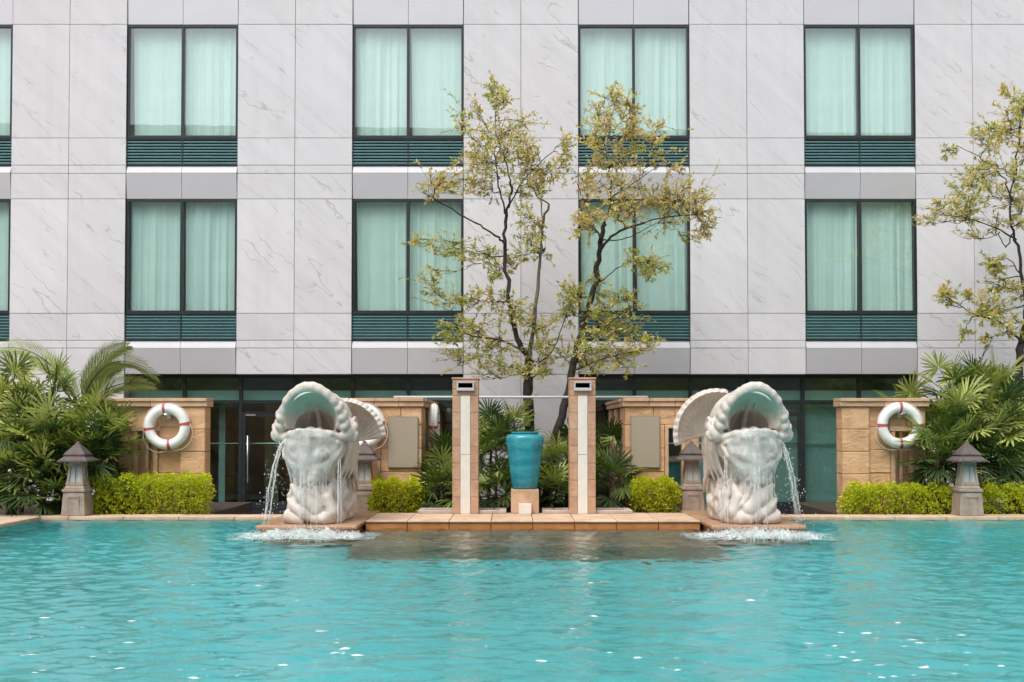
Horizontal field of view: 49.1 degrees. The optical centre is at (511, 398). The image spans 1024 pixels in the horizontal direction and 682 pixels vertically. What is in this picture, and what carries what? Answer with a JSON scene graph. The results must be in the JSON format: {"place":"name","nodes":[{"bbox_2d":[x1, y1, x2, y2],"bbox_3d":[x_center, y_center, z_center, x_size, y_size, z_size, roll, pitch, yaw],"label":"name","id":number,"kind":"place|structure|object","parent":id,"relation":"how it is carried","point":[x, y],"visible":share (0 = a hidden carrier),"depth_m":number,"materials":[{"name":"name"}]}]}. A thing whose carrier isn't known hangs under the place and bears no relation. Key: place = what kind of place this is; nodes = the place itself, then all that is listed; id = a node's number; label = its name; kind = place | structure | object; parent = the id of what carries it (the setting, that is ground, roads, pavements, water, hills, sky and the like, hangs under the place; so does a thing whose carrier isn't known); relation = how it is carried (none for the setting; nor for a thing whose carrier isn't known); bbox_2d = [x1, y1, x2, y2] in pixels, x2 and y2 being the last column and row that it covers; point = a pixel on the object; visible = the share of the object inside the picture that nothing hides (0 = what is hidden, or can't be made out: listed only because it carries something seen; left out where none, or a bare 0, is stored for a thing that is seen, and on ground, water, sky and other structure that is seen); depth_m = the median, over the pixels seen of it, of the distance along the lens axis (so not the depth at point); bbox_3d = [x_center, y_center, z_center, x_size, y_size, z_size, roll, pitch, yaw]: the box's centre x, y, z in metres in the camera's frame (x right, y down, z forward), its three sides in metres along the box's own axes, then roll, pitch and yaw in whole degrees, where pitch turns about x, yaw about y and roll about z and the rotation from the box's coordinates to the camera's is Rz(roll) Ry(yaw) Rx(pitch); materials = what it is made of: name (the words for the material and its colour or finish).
{"place":"outdoors","nodes":[
{"label":"outdoors","id":0,"kind":"place"},
{"bbox_2d":[0,515,18,518],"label":"pool deck","id":1,"kind":"structure","parent":0,"point":[3,516],"depth_m":17.05,"materials":[{"name":"beige stone"}]},
{"bbox_2d":[0,520,1023,681],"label":"pool water","id":2,"kind":"structure","parent":0,"point":[510,605],"depth_m":8.88,"materials":[{"name":"teal liquid"}]},
{"bbox_2d":[246,427,341,542],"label":"falling water","id":3,"kind":"structure","parent":2,"relation":"on","point":[324,436],"depth_m":14.87,"materials":[{"name":"white liquid"}]},
{"bbox_2d":[227,522,379,538],"bbox_3d":[-2.676,1.668,14.486,2.003,0.272,1.007,0,-2,0],"label":"water splash","id":4,"kind":"object","parent":2,"relation":"on","point":[298,533],"visible":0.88,"depth_m":14.36,"materials":[{"name":"white liquid"}]},
{"bbox_2d":[20,581,1003,678],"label":"foam flecks","id":5,"kind":"object","parent":2,"relation":"on","point":[193,677],"visible":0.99,"depth_m":6.92,"materials":[{"name":"white water foam"}]},
{"bbox_2d":[680,519,831,539],"bbox_3d":[3.166,1.680,14.467,1.985,0.246,0.957,0,-2,0],"label":"water splash","id":6,"kind":"object","parent":2,"relation":"on","point":[731,532],"visible":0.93,"depth_m":14.36,"materials":[{"name":"white liquid"}]},
{"bbox_2d":[719,427,824,542],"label":"falling water","id":7,"kind":"structure","parent":2,"relation":"on","point":[755,461],"depth_m":14.86,"materials":[{"name":"white liquid"}]},
{"bbox_2d":[77,520,1023,520],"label":"pool basin","id":8,"kind":"object","parent":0,"point":[797,520],"visible":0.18,"depth_m":16.96,"materials":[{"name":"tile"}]},
{"bbox_2d":[256,509,382,533],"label":"fountain plinth","id":9,"kind":"structure","parent":8,"relation":"on","point":[359,518],"depth_m":14.88,"materials":[{"name":"stone"}]},
{"bbox_2d":[271,382,385,523],"bbox_3d":[-2.520,0.764,15.890,1.190,1.932,2.123,0,-2,17],"label":"fish fountain","id":10,"kind":"object","parent":9,"relation":"on","point":[349,424],"visible":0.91,"depth_m":15.14,"materials":[{"name":"beige stone"}]},
{"bbox_2d":[355,441,380,509],"bbox_3d":[-2.320,1.231,17.624,0.460,1.130,0.460,0,-2,0],"label":"garden lantern","id":11,"kind":"object","parent":9,"relation":"on","point":[367,456],"visible":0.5,"depth_m":17.48,"materials":[{"name":"stone"}]},
{"bbox_2d":[0,514,1023,527],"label":"pool coping","id":12,"kind":"object","parent":8,"relation":"on","point":[15,520],"visible":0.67,"depth_m":16.93,"materials":[{"name":"stone"}]},
{"bbox_2d":[57,441,97,515],"bbox_3d":[-6.658,1.225,17.174,0.460,1.130,0.460,0,-2,0],"label":"garden lantern","id":13,"kind":"object","parent":12,"relation":"on","point":[77,490],"visible":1,"depth_m":17.04,"materials":[{"name":"stone"}]},
{"bbox_2d":[946,441,987,515],"bbox_3d":[6.978,1.225,17.174,0.460,1.130,0.460,0,-2,0],"label":"garden lantern","id":14,"kind":"object","parent":12,"relation":"on","point":[967,490],"visible":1,"depth_m":17.04,"materials":[{"name":"stone"}]},
{"bbox_2d":[365,513,699,529],"bbox_3d":[0.290,2.222,16.407,4.640,1.016,1.880,0,-2,0],"label":"stone ledge","id":15,"kind":"object","parent":8,"relation":"on","point":[417,521],"visible":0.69,"depth_m":15.50,"materials":[{"name":"stone"}]},
{"bbox_2d":[418,508,506,513],"bbox_3d":[-0.748,1.706,17.036,1.329,0.050,0.550,0,-2,0],"label":"planter trough","id":16,"kind":"object","parent":15,"relation":"on","point":[449,510],"visible":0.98,"depth_m":16.77,"materials":[{"name":"grey stone"}]},
{"bbox_2d":[452,377,479,513],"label":"stone pillar","id":17,"kind":"structure","parent":15,"relation":"on","point":[465,446],"depth_m":16.70,"materials":[{"name":"stone"}]},
{"bbox_2d":[511,488,538,513],"bbox_3d":[0.194,1.547,16.915,0.420,0.361,0.520,0,-2,0],"label":"urn pedestal","id":18,"kind":"object","parent":15,"relation":"on","point":[524,501],"visible":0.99,"depth_m":16.76,"materials":[{"name":"stone"}]},
{"bbox_2d":[506,432,543,488],"bbox_3d":[0.194,0.936,16.981,0.576,0.860,0.576,0,-2,0],"label":"urn","id":19,"kind":"object","parent":18,"relation":"on","point":[524,450],"visible":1,"depth_m":16.77,"materials":[{"name":"teal ceramic"}]},
{"bbox_2d":[567,377,595,513],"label":"stone pillar","id":20,"kind":"structure","parent":15,"relation":"on","point":[581,445],"depth_m":16.70,"materials":[{"name":"stone"}]},
{"bbox_2d":[541,508,632,513],"bbox_3d":[1.131,1.706,17.036,1.353,0.050,0.550,0,-2,0],"label":"planter trough","id":21,"kind":"object","parent":15,"relation":"on","point":[598,511],"visible":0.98,"depth_m":16.77,"materials":[{"name":"grey stone"}]},
{"bbox_2d":[674,507,805,533],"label":"fountain plinth","id":22,"kind":"structure","parent":8,"relation":"on","point":[706,521],"depth_m":14.88,"materials":[{"name":"stone"}]},
{"bbox_2d":[675,441,704,509],"bbox_3d":[2.824,1.231,17.624,0.460,1.130,0.460,0,-2,0],"label":"garden lantern","id":23,"kind":"object","parent":22,"relation":"on","point":[691,486],"visible":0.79,"depth_m":17.47,"materials":[{"name":"stone"}]},
{"bbox_2d":[673,382,792,523],"bbox_3d":[3.065,0.764,15.890,1.190,1.932,2.123,0,-2,-17],"label":"fish fountain","id":24,"kind":"object","parent":22,"relation":"on","point":[714,418],"visible":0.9,"depth_m":15.21,"materials":[{"name":"beige stone"}]},
{"label":"ground","id":25,"kind":"structure","parent":0,"visible":0},
{"bbox_2d":[371,424,387,493],"bbox_3d":[-2.330,1.269,19.623,0.750,1.910,0.100,0,-2,0],"label":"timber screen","id":26,"kind":"object","parent":25,"relation":"on","point":[374,466],"depth_m":19.58,"materials":[{"name":"brown wood"}]},
{"bbox_2d":[0,0,1023,514],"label":"hotel building","id":27,"kind":"structure","parent":25,"relation":"on","point":[222,206],"depth_m":21.36,"materials":[{"name":"stone"}]},
{"bbox_2d":[0,199,10,312],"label":"window","id":28,"kind":"structure","parent":27,"relation":"in","point":[5,204],"depth_m":21.47,"materials":[{"name":"teal glass"}]},
{"bbox_2d":[0,24,12,138],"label":"window","id":29,"kind":"structure","parent":27,"relation":"in","point":[6,31],"depth_m":21.56,"materials":[{"name":"teal glass"}]},
{"bbox_2d":[125,199,236,312],"bbox_3d":[-6.291,-2.704,21.428,2.116,2.181,0.300,0,-2,0],"label":"window","id":30,"kind":"structure","parent":27,"relation":"in","point":[154,228],"depth_m":21.47,"materials":[{"name":"teal glass"}]},
{"bbox_2d":[126,24,237,138],"bbox_3d":[-6.291,-6.051,21.516,2.116,2.181,0.300,0,-2,0],"label":"window","id":31,"kind":"structure","parent":27,"relation":"in","point":[159,50],"depth_m":21.56,"materials":[{"name":"teal glass"}]},
{"bbox_2d":[242,412,293,508],"bbox_3d":[-4.675,1.184,21.485,1.011,1.857,0.144,0,-2,0],"label":"door","id":32,"kind":"structure","parent":27,"relation":"in","point":[255,505],"depth_m":21.48,"materials":[{"name":"black glass"}]},
{"bbox_2d":[264,404,278,501],"bbox_3d":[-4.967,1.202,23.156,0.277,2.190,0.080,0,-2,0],"label":"interior door","id":33,"kind":"structure","parent":27,"relation":"in","point":[270,449],"depth_m":23.12,"materials":[{"name":"black glass"}]},
{"bbox_2d":[352,199,463,312],"bbox_3d":[-1.984,-2.704,21.428,2.116,2.181,0.300,0,-2,0],"label":"window","id":34,"kind":"structure","parent":27,"relation":"in","point":[382,224],"depth_m":21.47,"materials":[{"name":"teal glass"}]},
{"bbox_2d":[352,24,463,139],"bbox_3d":[-1.984,-6.051,21.516,2.116,2.181,0.300,0,-2,0],"label":"window","id":35,"kind":"structure","parent":27,"relation":"in","point":[383,51],"depth_m":21.56,"materials":[{"name":"teal glass"}]},
{"bbox_2d":[578,25,688,138],"bbox_3d":[2.323,-6.051,21.516,2.116,2.181,0.300,0,-2,0],"label":"window","id":36,"kind":"structure","parent":27,"relation":"in","point":[652,61],"depth_m":21.56,"materials":[{"name":"teal glass"}]},
{"bbox_2d":[578,199,689,313],"bbox_3d":[2.323,-2.704,21.428,2.116,2.181,0.300,0,-2,0],"label":"window","id":37,"kind":"structure","parent":27,"relation":"in","point":[670,293],"depth_m":21.47,"materials":[{"name":"teal glass"}]},
{"bbox_2d":[776,412,801,508],"bbox_3d":[5.052,1.185,21.518,1.011,1.857,0.076,0,-2,0],"label":"door","id":38,"kind":"structure","parent":27,"relation":"in","point":[780,505],"depth_m":21.49,"materials":[{"name":"black glass"}]},
{"bbox_2d":[803,25,915,138],"bbox_3d":[6.630,-6.051,21.516,2.116,2.181,0.300,0,-2,0],"label":"window","id":39,"kind":"structure","parent":27,"relation":"in","point":[885,54],"depth_m":21.56,"materials":[{"name":"teal glass"}]},
{"bbox_2d":[805,199,916,312],"bbox_3d":[6.630,-2.704,21.428,2.116,2.181,0.300,0,-2,0],"label":"window","id":40,"kind":"structure","parent":27,"relation":"in","point":[887,240],"depth_m":21.47,"materials":[{"name":"teal glass"}]},
{"bbox_2d":[0,499,1023,514],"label":"planting bed","id":41,"kind":"object","parent":25,"relation":"on","point":[240,508],"visible":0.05,"depth_m":19.93,"materials":[{"name":"soil"}]},
{"bbox_2d":[0,431,46,516],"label":"fan palm","id":42,"kind":"object","parent":41,"relation":"on","point":[5,457],"visible":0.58,"depth_m":17.38,"materials":[{"name":"green plant"}]},
{"bbox_2d":[0,350,47,511],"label":"fan palm","id":43,"kind":"object","parent":41,"relation":"on","point":[19,369],"visible":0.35,"depth_m":18.49,"materials":[{"name":"green plant"}]},
{"bbox_2d":[0,384,55,514],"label":"fan palm","id":44,"kind":"object","parent":41,"relation":"on","point":[15,409],"visible":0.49,"depth_m":17.66,"materials":[{"name":"green plant"}]},
{"bbox_2d":[0,439,68,516],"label":"fan palm","id":45,"kind":"object","parent":41,"relation":"on","point":[47,504],"visible":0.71,"depth_m":17.28,"materials":[{"name":"green plant"}]},
{"bbox_2d":[1,385,81,513],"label":"fan palm","id":46,"kind":"object","parent":41,"relation":"on","point":[44,418],"visible":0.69,"depth_m":17.49,"materials":[{"name":"green plant"}]},
{"bbox_2d":[14,346,95,513],"bbox_3d":[-7.440,0.513,18.220,1.508,2.732,1.174,0,-2,0],"label":"fan palm","id":47,"kind":"object","parent":41,"relation":"on","point":[58,369],"visible":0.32,"depth_m":18.15,"materials":[{"name":"green plant"}]},
{"bbox_2d":[29,472,99,513],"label":"fan palm","id":48,"kind":"object","parent":41,"relation":"on","point":[56,484],"visible":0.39,"depth_m":17.21,"materials":[{"name":"green plant"}]},
{"bbox_2d":[22,396,110,509],"bbox_3d":[-7.017,0.909,17.819,1.427,1.917,1.324,0,-2,0],"label":"fan palm","id":49,"kind":"object","parent":41,"relation":"on","point":[64,437],"visible":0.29,"depth_m":17.63,"materials":[{"name":"green plant"}]},
{"bbox_2d":[0,337,159,402],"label":"feather palm","id":50,"kind":"object","parent":41,"relation":"on","point":[108,368],"visible":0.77,"depth_m":18.73,"materials":[{"name":"green palm leaves"},{"name":"brown stems"}]},
{"bbox_2d":[57,377,128,486],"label":"fan palm","id":51,"kind":"object","parent":41,"relation":"on","point":[92,400],"visible":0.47,"depth_m":17.78,"materials":[{"name":"green plant"}]},
{"bbox_2d":[55,399,151,512],"bbox_3d":[-6.446,0.933,17.709,1.612,1.866,1.259,0,-2,0],"label":"fan palm","id":52,"kind":"object","parent":41,"relation":"on","point":[109,437],"visible":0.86,"depth_m":17.62,"materials":[{"name":"green plant"}]},
{"bbox_2d":[89,470,216,514],"bbox_3d":[-5.663,1.526,17.628,1.973,0.825,0.680,0,-2,0],"label":"golden hedge","id":53,"kind":"object","parent":41,"relation":"on","point":[194,483],"visible":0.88,"depth_m":17.41,"materials":[{"name":"green plant"}]},
{"bbox_2d":[97,398,212,513],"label":"sandstone wall","id":54,"kind":"structure","parent":41,"relation":"on","point":[193,456],"depth_m":18.00,"materials":[{"name":"beige stone"}]},
{"bbox_2d":[143,403,192,452],"bbox_3d":[-5.491,0.468,17.889,0.796,0.793,0.220,0,-2,0],"label":"life ring","id":55,"kind":"object","parent":54,"relation":"attached to","point":[178,413],"visible":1,"depth_m":17.82,"materials":[{"name":"white plastic"}]},
{"bbox_2d":[352,398,437,511],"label":"sandstone pavilion","id":56,"kind":"structure","parent":41,"relation":"on","point":[403,407],"depth_m":17.98,"materials":[{"name":"beige stone"}]},
{"bbox_2d":[359,403,387,449],"bbox_3d":[-2.373,0.461,17.859,0.796,0.793,0.220,0,-2,0],"label":"life ring","id":57,"kind":"object","parent":56,"relation":"attached to","point":[372,442],"visible":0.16,"depth_m":17.80,"materials":[{"name":"plastic"}]},
{"bbox_2d":[388,417,417,467],"bbox_3d":[-1.747,0.701,17.958,0.488,0.822,0.032,0,-2,0],"label":"wall plaque","id":58,"kind":"object","parent":56,"relation":"attached to","point":[402,442],"depth_m":17.94,"materials":[{"name":"stone"}]},
{"bbox_2d":[427,403,439,448],"bbox_3d":[-1.343,0.469,19.262,0.220,0.793,0.796,0,-2,0],"label":"life ring","id":59,"kind":"object","parent":56,"relation":"attached to","point":[433,414],"visible":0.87,"depth_m":18.95,"materials":[{"name":"plastic"}]},
{"bbox_2d":[394,396,647,397],"bbox_3d":[0.143,-0.022,18.157,4.122,0.040,0.039,0,-2,0],"label":"steel rail","id":60,"kind":"object","parent":56,"relation":"attached to","point":[519,396],"visible":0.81,"depth_m":18.14,"materials":[{"name":"metal"}]},
{"bbox_2d":[365,472,426,512],"bbox_3d":[-1.807,1.527,17.594,0.980,0.724,0.738,0,-2,0],"label":"golden hedge","id":61,"kind":"object","parent":41,"relation":"on","point":[394,486],"visible":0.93,"depth_m":17.36,"materials":[{"name":"green plant"}]},
{"bbox_2d":[401,455,451,508],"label":"fan palm","id":62,"kind":"object","parent":41,"relation":"on","point":[435,477],"visible":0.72,"depth_m":17.55,"materials":[{"name":"green plant"}]},
{"bbox_2d":[414,433,483,507],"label":"fan palm","id":63,"kind":"object","parent":41,"relation":"on","point":[440,453],"visible":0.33,"depth_m":18.00,"materials":[{"name":"green plant"}]},
{"bbox_2d":[424,427,485,507],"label":"fan palm","id":64,"kind":"object","parent":41,"relation":"on","point":[438,437],"visible":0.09,"depth_m":18.55,"materials":[{"name":"green plant"}]},
{"bbox_2d":[398,70,576,431],"bbox_3d":[-0.376,-2.045,18.900,3.097,6.884,3.012,0,-2,0],"label":"courtyard tree","id":65,"kind":"object","parent":41,"relation":"on","point":[527,372],"visible":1,"depth_m":18.88,"materials":[{"name":"green plant"}]},
{"bbox_2d":[479,454,511,511],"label":"fan palm","id":66,"kind":"object","parent":41,"relation":"on","point":[492,480],"visible":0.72,"depth_m":17.57,"materials":[{"name":"green plant"}]},
{"bbox_2d":[479,411,514,503],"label":"fan palm","id":67,"kind":"object","parent":41,"relation":"on","point":[492,434],"visible":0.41,"depth_m":18.19,"materials":[{"name":"green plant"}]},
{"bbox_2d":[479,398,522,507],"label":"fan palm","id":68,"kind":"object","parent":41,"relation":"on","point":[487,414],"visible":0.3,"depth_m":18.57,"materials":[{"name":"green plant"}]},
{"bbox_2d":[488,394,539,472],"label":"fan palm","id":69,"kind":"object","parent":41,"relation":"on","point":[519,414],"visible":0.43,"depth_m":18.51,"materials":[{"name":"green plant"}]},
{"bbox_2d":[505,446,566,507],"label":"fan palm","id":70,"kind":"object","parent":41,"relation":"on","point":[544,455],"visible":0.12,"depth_m":17.92,"materials":[{"name":"green plant"}]},
{"bbox_2d":[537,454,568,512],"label":"fan palm","id":71,"kind":"object","parent":41,"relation":"on","point":[560,476],"visible":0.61,"depth_m":17.59,"materials":[{"name":"green plant"}]},
{"bbox_2d":[540,430,568,501],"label":"fan palm","id":72,"kind":"object","parent":41,"relation":"on","point":[555,451],"visible":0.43,"depth_m":18.12,"materials":[{"name":"green plant"}]},
{"bbox_2d":[542,417,598,506],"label":"fan palm","id":73,"kind":"object","parent":41,"relation":"on","point":[564,433],"visible":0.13,"depth_m":18.79,"materials":[{"name":"green plant"}]},
{"bbox_2d":[595,416,622,507],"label":"fan palm","id":74,"kind":"object","parent":41,"relation":"on","point":[609,433],"visible":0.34,"depth_m":18.60,"materials":[{"name":"green plant"}]},
{"bbox_2d":[596,443,647,508],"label":"fan palm","id":75,"kind":"object","parent":41,"relation":"on","point":[606,465],"visible":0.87,"depth_m":17.89,"materials":[{"name":"green plant"}]},
{"bbox_2d":[539,80,724,507],"bbox_3d":[1.947,-1.733,18.616,3.097,7.280,2.835,0,-2,0],"label":"courtyard tree","id":76,"kind":"object","parent":41,"relation":"on","point":[575,293],"visible":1,"depth_m":18.65,"materials":[{"name":"green plant"}]},
{"bbox_2d":[605,398,698,511],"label":"sandstone pavilion","id":77,"kind":"structure","parent":41,"relation":"on","point":[666,410],"depth_m":17.99,"materials":[{"name":"beige stone"}]},
{"bbox_2d":[630,416,659,467],"bbox_3d":[2.136,0.695,17.958,0.469,0.835,0.032,0,-2,0],"label":"wall plaque","id":78,"kind":"object","parent":77,"relation":"attached to","point":[645,440],"depth_m":17.94,"materials":[{"name":"stone"}]},
{"bbox_2d":[628,472,681,512],"bbox_3d":[2.230,1.511,17.597,0.854,0.747,0.720,0,-2,0],"label":"golden hedge","id":79,"kind":"object","parent":41,"relation":"on","point":[637,486],"visible":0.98,"depth_m":17.37,"materials":[{"name":"green plant"}]},
{"bbox_2d":[833,398,929,514],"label":"sandstone wall","id":80,"kind":"structure","parent":41,"relation":"on","point":[864,455],"depth_m":17.99,"materials":[{"name":"beige stone"}]},
{"bbox_2d":[876,402,923,449],"bbox_3d":[6.214,0.452,17.890,0.796,0.793,0.220,8,-1,0],"label":"life ring","id":81,"kind":"object","parent":80,"relation":"attached to","point":[888,412],"visible":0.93,"depth_m":17.82,"materials":[{"name":"plastic"}]},
{"bbox_2d":[836,478,953,514],"bbox_3d":[6.070,1.588,17.613,1.923,0.680,0.693,0,-2,0],"label":"golden hedge","id":82,"kind":"object","parent":41,"relation":"on","point":[943,492],"visible":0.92,"depth_m":17.41,"materials":[{"name":"green plant"}]},
{"bbox_2d":[873,368,936,469],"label":"fan palm","id":83,"kind":"object","parent":41,"relation":"on","point":[907,393],"visible":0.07,"depth_m":18.78,"materials":[{"name":"green plant"}]},
{"bbox_2d":[893,401,986,514],"bbox_3d":[6.785,0.938,17.734,1.594,1.854,1.181,0,-2,0],"label":"fan palm","id":84,"kind":"object","parent":41,"relation":"on","point":[925,436],"visible":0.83,"depth_m":17.62,"materials":[{"name":"green plant"}]},
{"bbox_2d":[898,429,986,511],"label":"fan palm","id":85,"kind":"object","parent":41,"relation":"on","point":[943,462],"visible":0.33,"depth_m":17.84,"materials":[{"name":"green plant"}]},
{"bbox_2d":[909,350,981,511],"bbox_3d":[7.140,0.531,18.459,1.270,2.708,1.328,-1,-2,31],"label":"fan palm","id":86,"kind":"object","parent":41,"relation":"on","point":[955,377],"visible":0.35,"depth_m":18.37,"materials":[{"name":"green plant"}]},
{"bbox_2d":[924,374,1005,484],"bbox_3d":[7.135,0.732,17.879,1.244,2.277,1.317,1,-2,-31],"label":"fan palm","id":87,"kind":"object","parent":41,"relation":"on","point":[964,392],"visible":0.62,"depth_m":17.73,"materials":[{"name":"green plant"}]},
{"bbox_2d":[911,80,1023,383],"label":"courtyard tree","id":88,"kind":"object","parent":41,"relation":"on","point":[984,312],"visible":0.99,"depth_m":18.90,"materials":[{"name":"green plant"}]},
{"bbox_2d":[939,345,1006,473],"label":"fan palm","id":89,"kind":"object","parent":41,"relation":"on","point":[976,361],"visible":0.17,"depth_m":18.48,"materials":[{"name":"green plant"}]},
{"bbox_2d":[961,375,1023,510],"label":"fan palm","id":90,"kind":"object","parent":41,"relation":"on","point":[1004,411],"visible":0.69,"depth_m":17.69,"materials":[{"name":"green plant"}]},
{"bbox_2d":[969,347,1023,505],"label":"fan palm","id":91,"kind":"object","parent":41,"relation":"on","point":[1003,380],"visible":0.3,"depth_m":18.28,"materials":[{"name":"green plant"}]},
{"bbox_2d":[969,417,1023,504],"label":"fan palm","id":92,"kind":"object","parent":41,"relation":"on","point":[997,481],"visible":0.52,"depth_m":17.73,"materials":[{"name":"green plant"}]},
{"bbox_2d":[979,478,1023,514],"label":"golden hedge","id":93,"kind":"object","parent":41,"relation":"on","point":[1014,492],"visible":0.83,"depth_m":17.41,"materials":[{"name":"green plant"}]},
{"bbox_2d":[979,454,1023,512],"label":"fan palm","id":94,"kind":"object","parent":41,"relation":"on","point":[1012,481],"visible":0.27,"depth_m":17.73,"materials":[{"name":"green plant"}]},
{"bbox_2d":[984,391,1023,513],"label":"fan palm","id":95,"kind":"object","parent":41,"relation":"on","point":[1018,420],"visible":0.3,"depth_m":17.96,"materials":[{"name":"green plant"}]}
]}

